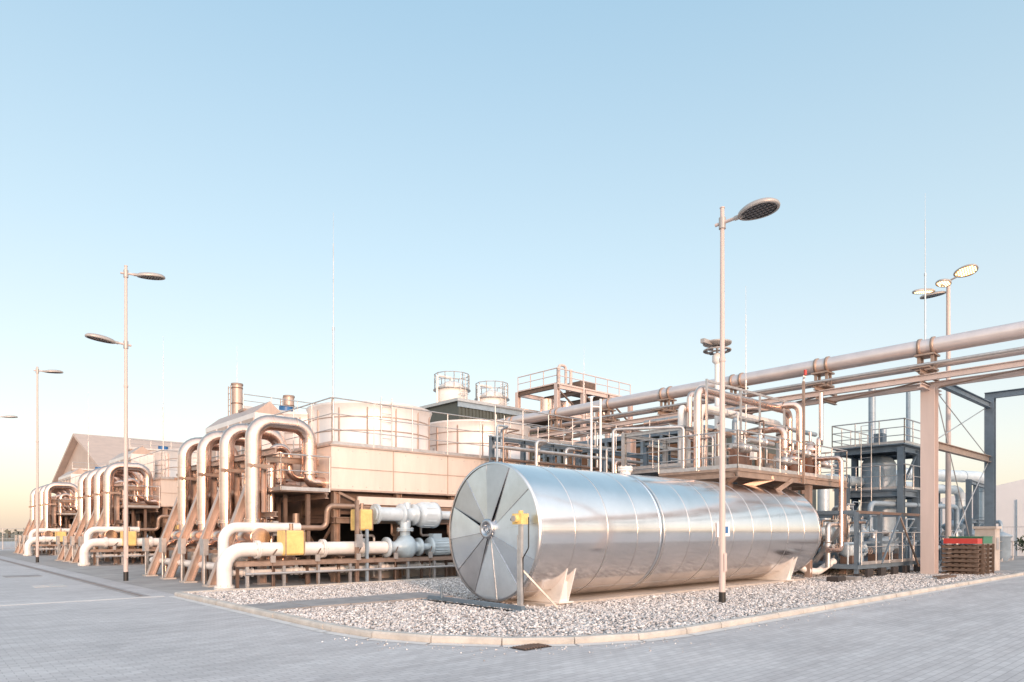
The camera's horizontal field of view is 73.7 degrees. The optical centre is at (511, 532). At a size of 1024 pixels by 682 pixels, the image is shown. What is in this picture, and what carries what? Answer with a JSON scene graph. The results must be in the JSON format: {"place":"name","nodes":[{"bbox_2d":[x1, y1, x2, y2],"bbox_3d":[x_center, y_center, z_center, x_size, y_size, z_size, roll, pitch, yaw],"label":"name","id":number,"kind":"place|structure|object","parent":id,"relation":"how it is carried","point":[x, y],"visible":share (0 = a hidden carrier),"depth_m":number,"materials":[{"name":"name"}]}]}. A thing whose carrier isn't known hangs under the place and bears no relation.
{"place":"outdoors","nodes":[
{"label":"outdoors","id":0,"kind":"place"},
{"bbox_2d":[51,433,183,482],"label":"gable warehouse","id":1,"kind":"structure","parent":0,"point":[103,450],"depth_m":77.10,"materials":[{"name":"brown metal"}]},
{"bbox_2d":[244,592,452,610],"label":"concrete path","id":2,"kind":"structure","parent":0,"point":[314,603],"depth_m":14.84,"materials":[{"name":"grey concrete"}]},
{"bbox_2d":[0,533,850,541],"bbox_3d":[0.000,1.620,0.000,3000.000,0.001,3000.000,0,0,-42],"label":"ground","id":3,"kind":"structure","parent":0,"point":[6,538],"depth_m":183.97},
{"bbox_2d":[0,528,24,537],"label":"distant tree line","id":4,"kind":"object","parent":3,"relation":"on","point":[8,532],"visible":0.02,"depth_m":214.37,"materials":[{"name":"green plant"}]},
{"bbox_2d":[0,541,1023,681],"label":"paved yard","id":5,"kind":"structure","parent":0,"point":[974,633],"depth_m":9.34,"materials":[{"name":"concrete"}]},
{"bbox_2d":[13,482,76,554],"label":"pipe manifold","id":6,"kind":"object","parent":5,"relation":"on","point":[59,509],"visible":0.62,"depth_m":49.79,"materials":[{"name":"metal"}]},
{"bbox_2d":[34,367,62,562],"bbox_3d":[-24.888,-3.610,36.675,1.338,10.420,0.447,0,0,-42],"label":"street lamp","id":7,"kind":"object","parent":5,"relation":"on","point":[37,370],"visible":1,"depth_m":36.29,"materials":[{"name":"grey metal"}]},
{"bbox_2d":[0,559,163,605],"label":"drainage channel","id":8,"kind":"object","parent":5,"relation":"on","point":[136,594],"visible":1,"depth_m":20.51,"materials":[{"name":"concrete"}]},
{"bbox_2d":[23,528,147,555],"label":"pump skid","id":9,"kind":"object","parent":5,"relation":"on","point":[29,545],"visible":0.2,"depth_m":47.42,"materials":[{"name":"white paint"}]},
{"bbox_2d":[55,462,159,564],"bbox_3d":[-22.855,-0.997,38.033,3.550,5.238,9.739,0,0,-42],"label":"pipe manifold","id":10,"kind":"object","parent":5,"relation":"on","point":[100,497],"visible":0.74,"depth_m":35.94,"materials":[{"name":"metal"}]},
{"bbox_2d":[85,265,164,580],"bbox_3d":[-12.726,-3.610,22.518,2.345,10.420,0.451,0,0,-38],"label":"street lamp","id":11,"kind":"object","parent":5,"relation":"on","point":[125,273],"visible":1,"depth_m":22.52,"materials":[{"name":"grey metal"}]},
{"bbox_2d":[77,515,197,565],"bbox_3d":[-15.863,0.275,37.290,13.566,2.650,1.585,0,0,-42],"label":"pipe","id":12,"kind":"object","parent":5,"relation":"on","point":[85,551],"visible":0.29,"depth_m":33.59,"materials":[{"name":"white metal"}]},
{"bbox_2d":[142,415,330,586],"bbox_3d":[-10.256,-0.997,24.079,3.550,5.238,9.739,0,0,-42],"label":"pipe manifold","id":13,"kind":"object","parent":5,"relation":"on","point":[256,473],"visible":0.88,"depth_m":22.06,"materials":[{"name":"metal"}]},
{"bbox_2d":[0,527,1023,556],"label":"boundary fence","id":14,"kind":"object","parent":5,"relation":"on","point":[14,542],"visible":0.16,"depth_m":64.37,"materials":[{"name":"metal"}]},
{"bbox_2d":[510,643,549,649],"bbox_3d":[0.265,1.583,9.495,0.520,0.018,0.300,0,0,-42],"label":"drain grate","id":15,"kind":"object","parent":5,"relation":"on","point":[530,646],"visible":1,"depth_m":9.43,"materials":[{"name":"black metal"}]},
{"bbox_2d":[168,572,1023,646],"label":"kerb","id":16,"kind":"structure","parent":5,"relation":"on","point":[487,641],"depth_m":11.07,"materials":[{"name":"concrete"}]},
{"bbox_2d":[182,566,1023,660],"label":"gravel bed","id":17,"kind":"object","parent":5,"relation":"on","point":[648,613],"visible":0.59,"depth_m":14.18,"materials":[{"name":"grey gravel"}]},
{"bbox_2d":[214,500,458,589],"bbox_3d":[-3.264,0.275,23.336,13.566,2.650,1.585,0,0,-42],"label":"pump skid","id":18,"kind":"object","parent":17,"relation":"on","point":[404,547],"visible":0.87,"depth_m":21.16,"materials":[{"name":"white paint"}]},
{"bbox_2d":[421,510,557,611],"bbox_3d":[-0.589,0.560,14.544,1.019,1.980,3.421,0,0,-42],"label":"valve box stand","id":19,"kind":"object","parent":17,"relation":"on","point":[520,517],"visible":0.99,"depth_m":13.40,"materials":[{"name":"yellow paint"},{"name":"galvanised steel"},{"name":"black rubber"}]},
{"bbox_2d":[590,396,601,471],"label":"twin riser posts","id":20,"kind":"object","parent":17,"relation":"on","point":[591,433],"visible":0.56,"depth_m":26.05,"materials":[{"name":"beige metal"}]},
{"bbox_2d":[495,578,805,606],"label":"tank foundation slab","id":21,"kind":"structure","parent":17,"relation":"on","point":[591,597],"depth_m":17.24,"materials":[{"name":"concrete"}]},
{"bbox_2d":[449,462,821,603],"bbox_3d":[4.500,-0.107,18.951,13.620,3.205,2.984,0,0,-42],"label":"horizontal storage tank","id":22,"kind":"object","parent":21,"relation":"on","point":[598,531],"visible":0.97,"depth_m":15.39,"materials":[{"name":"metal"}]},
{"bbox_2d":[621,405,726,476],"bbox_3d":[6.497,-1.658,27.423,2.960,6.517,2.960,0,0,-42],"label":"riser pipe rack","id":23,"kind":"object","parent":17,"relation":"on","point":[652,470],"visible":0.4,"depth_m":26.65,"materials":[{"name":"grey metal"}]},
{"bbox_2d":[700,338,731,465],"bbox_3d":[7.382,-2.700,24.854,1.370,8.600,1.040,0,0,-42],"label":"cctv pole","id":24,"kind":"object","parent":17,"relation":"on","point":[711,345],"visible":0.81,"depth_m":24.88,"materials":[{"name":"grey metal"}]},
{"bbox_2d":[612,370,847,577],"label":"valve platform","id":25,"kind":"structure","parent":17,"relation":"on","point":[801,465],"depth_m":23.08,"materials":[{"name":"beige metal"}]},
{"bbox_2d":[745,380,746,442],"bbox_3d":[8.153,-5.245,23.799,0.240,6.710,0.240,0,0,-42],"label":"lightning rod","id":26,"kind":"object","parent":25,"relation":"on","point":[746,409],"visible":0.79,"depth_m":23.78,"materials":[{"name":"metal"}]},
{"bbox_2d":[715,197,779,602],"bbox_3d":[5.031,-2.755,14.604,0.701,8.710,1.392,0,0,-42],"label":"street lamp","id":27,"kind":"object","parent":17,"relation":"on","point":[760,208],"visible":0.99,"depth_m":14.88,"materials":[{"name":"grey metal"}]},
{"bbox_2d":[501,321,1023,574],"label":"pipe bridge","id":28,"kind":"structure","parent":17,"relation":"on","point":[921,350],"depth_m":26.08,"materials":[{"name":"metal"}]},
{"bbox_2d":[924,220,925,338],"bbox_3d":[15.464,-9.645,25.550,0.240,6.110,0.240,0,0,-42],"label":"lightning rod","id":29,"kind":"object","parent":28,"relation":"on","point":[925,288],"visible":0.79,"depth_m":25.54,"materials":[{"name":"metal"}]},
{"bbox_2d":[827,574,861,582],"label":"concrete blocks","id":30,"kind":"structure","parent":17,"relation":"on","point":[853,577],"depth_m":21.41,"materials":[{"name":"concrete"}]},
{"bbox_2d":[800,501,919,577],"bbox_3d":[12.408,0.169,26.679,8.779,2.862,5.028,0,0,-42],"label":"compressor skid","id":31,"kind":"object","parent":17,"relation":"on","point":[878,551],"visible":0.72,"depth_m":24.75,"materials":[{"name":"grey metal"}]},
{"bbox_2d":[932,574,956,578],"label":"timber pieces","id":32,"kind":"object","parent":17,"relation":"on","point":[944,576],"visible":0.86,"depth_m":23.05,"materials":[{"name":"brown wood"}]},
{"bbox_2d":[941,536,994,574],"bbox_3d":[17.141,0.863,25.629,1.960,1.436,1.270,0,0,-42],"label":"pallet stack","id":33,"kind":"object","parent":17,"relation":"on","point":[964,558],"visible":0.99,"depth_m":25.16,"materials":[{"name":"brown wood"}]},
{"bbox_2d":[973,526,1001,570],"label":"equipment cabinet","id":34,"kind":"structure","parent":17,"relation":"on","point":[994,531],"depth_m":27.82,"materials":[{"name":"metal"}]},
{"bbox_2d":[940,479,1023,555],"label":"white hall","id":35,"kind":"structure","parent":5,"relation":"on","point":[1010,505],"depth_m":46.98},
{"bbox_2d":[0,550,1023,593],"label":"concrete plant floor","id":36,"kind":"structure","parent":0,"point":[113,572],"depth_m":25.33,"materials":[{"name":"grey concrete"}]},
{"bbox_2d":[0,416,17,417],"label":"street lamp","id":37,"kind":"object","parent":36,"relation":"on","point":[9,416],"visible":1,"depth_m":50.53,"materials":[{"name":"grey metal"}]},
{"bbox_2d":[58,462,149,534],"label":"cooling tower","id":38,"kind":"structure","parent":36,"relation":"on","point":[73,475],"depth_m":55.37,"materials":[{"name":"metal"}]},
{"bbox_2d":[88,405,88,470],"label":"lightning rod","id":39,"kind":"object","parent":38,"relation":"on","point":[88,437],"visible":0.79,"depth_m":49.87,"materials":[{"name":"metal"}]},
{"bbox_2d":[109,439,196,559],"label":"cooling tower","id":40,"kind":"structure","parent":36,"relation":"on","point":[151,459],"depth_m":39.12,"materials":[{"name":"metal"}]},
{"bbox_2d":[161,407,165,478],"bbox_3d":[-18.347,-6.555,35.912,0.240,7.490,0.240,0,0,-42],"label":"lightning rod","id":41,"kind":"object","parent":40,"relation":"on","point":[163,443],"visible":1,"depth_m":35.90,"materials":[{"name":"metal"}]},
{"bbox_2d":[228,383,242,415],"bbox_3d":[-14.205,-3.030,35.139,0.709,9.260,0.600,0,0,-42],"label":"vent stack","id":42,"kind":"object","parent":36,"relation":"on","point":[236,397],"visible":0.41,"depth_m":34.95,"materials":[{"name":"paint"}]},
{"bbox_2d":[280,395,294,408],"bbox_3d":[-11.739,-2.780,35.749,0.709,8.760,0.600,0,0,-42],"label":"vent stack","id":43,"kind":"object","parent":36,"relation":"on","point":[287,402],"visible":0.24,"depth_m":35.56,"materials":[{"name":"paint"}]},
{"bbox_2d":[205,393,589,581],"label":"cooling tower","id":44,"kind":"structure","parent":36,"relation":"on","point":[386,453],"depth_m":24.88,"materials":[{"name":"metal"}]},
{"bbox_2d":[330,243,334,443],"bbox_3d":[-5.748,-6.555,21.959,0.240,7.490,0.240,0,0,-42],"label":"lightning rod","id":45,"kind":"object","parent":44,"relation":"on","point":[333,328],"visible":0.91,"depth_m":21.94,"materials":[{"name":"metal"}]},
{"bbox_2d":[433,371,470,402],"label":"storage silo","id":46,"kind":"object","parent":36,"relation":"on","point":[448,390],"visible":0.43,"depth_m":48.96,"materials":[{"name":"white paint"}]},
{"bbox_2d":[420,398,560,459],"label":"ribbed process building","id":47,"kind":"structure","parent":36,"relation":"on","point":[470,408],"depth_m":46.67,"materials":[{"name":"metal"}]},
{"bbox_2d":[474,380,509,405],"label":"storage silo","id":48,"kind":"object","parent":36,"relation":"on","point":[492,396],"visible":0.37,"depth_m":49.41,"materials":[{"name":"white paint"}]},
{"bbox_2d":[515,364,632,443],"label":"open steel structure","id":49,"kind":"object","parent":36,"relation":"on","point":[581,390],"visible":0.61,"depth_m":49.38,"materials":[{"name":"paint"}]},
{"bbox_2d":[488,405,727,472],"bbox_3d":[4.848,-1.560,29.540,15.270,6.321,3.283,0,0,-42],"label":"process pipe rack","id":50,"kind":"object","parent":36,"relation":"on","point":[538,444],"visible":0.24,"depth_m":27.51,"materials":[{"name":"beige metal"}]},
{"bbox_2d":[530,425,815,508],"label":"equipment hall","id":51,"kind":"structure","parent":36,"relation":"on","point":[606,442],"depth_m":39.76,"materials":[{"name":"beige metal"}]},
{"bbox_2d":[832,392,919,566],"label":"access platform","id":52,"kind":"structure","parent":36,"relation":"on","point":[883,481],"depth_m":32.26,"materials":[{"name":"grey metal"}]},
{"bbox_2d":[817,389,1012,567],"bbox_3d":[21.250,-3.150,35.443,17.172,9.500,5.230,0,0,-42],"label":"insulated duct pipe","id":53,"kind":"object","parent":36,"relation":"on","point":[970,478],"visible":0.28,"depth_m":36.59,"materials":[{"name":"silver metal"}]},
{"bbox_2d":[912,264,978,566],"bbox_3d":[19.848,-5.336,31.409,2.417,13.872,2.316,0,0,-42],"label":"floodlight mast","id":54,"kind":"object","parent":36,"relation":"on","point":[967,270],"visible":0.94,"depth_m":31.89,"materials":[{"name":"metal"}]},
{"bbox_2d":[938,385,1023,568],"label":"steel portal frame","id":55,"kind":"object","parent":36,"relation":"on","point":[988,404],"visible":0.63,"depth_m":30.18,"materials":[{"name":"grey metal"}]},
{"bbox_2d":[1014,536,1023,551],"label":"shrub","id":56,"kind":"object","parent":36,"relation":"on","point":[1020,540],"visible":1,"depth_m":40.95,"materials":[{"name":"green plant"}]},
{"bbox_2d":[0,0,1023,532],"label":"sky","id":57,"kind":"structure","parent":0,"point":[506,191],"materials":[{"name":"blue"}]}
]}

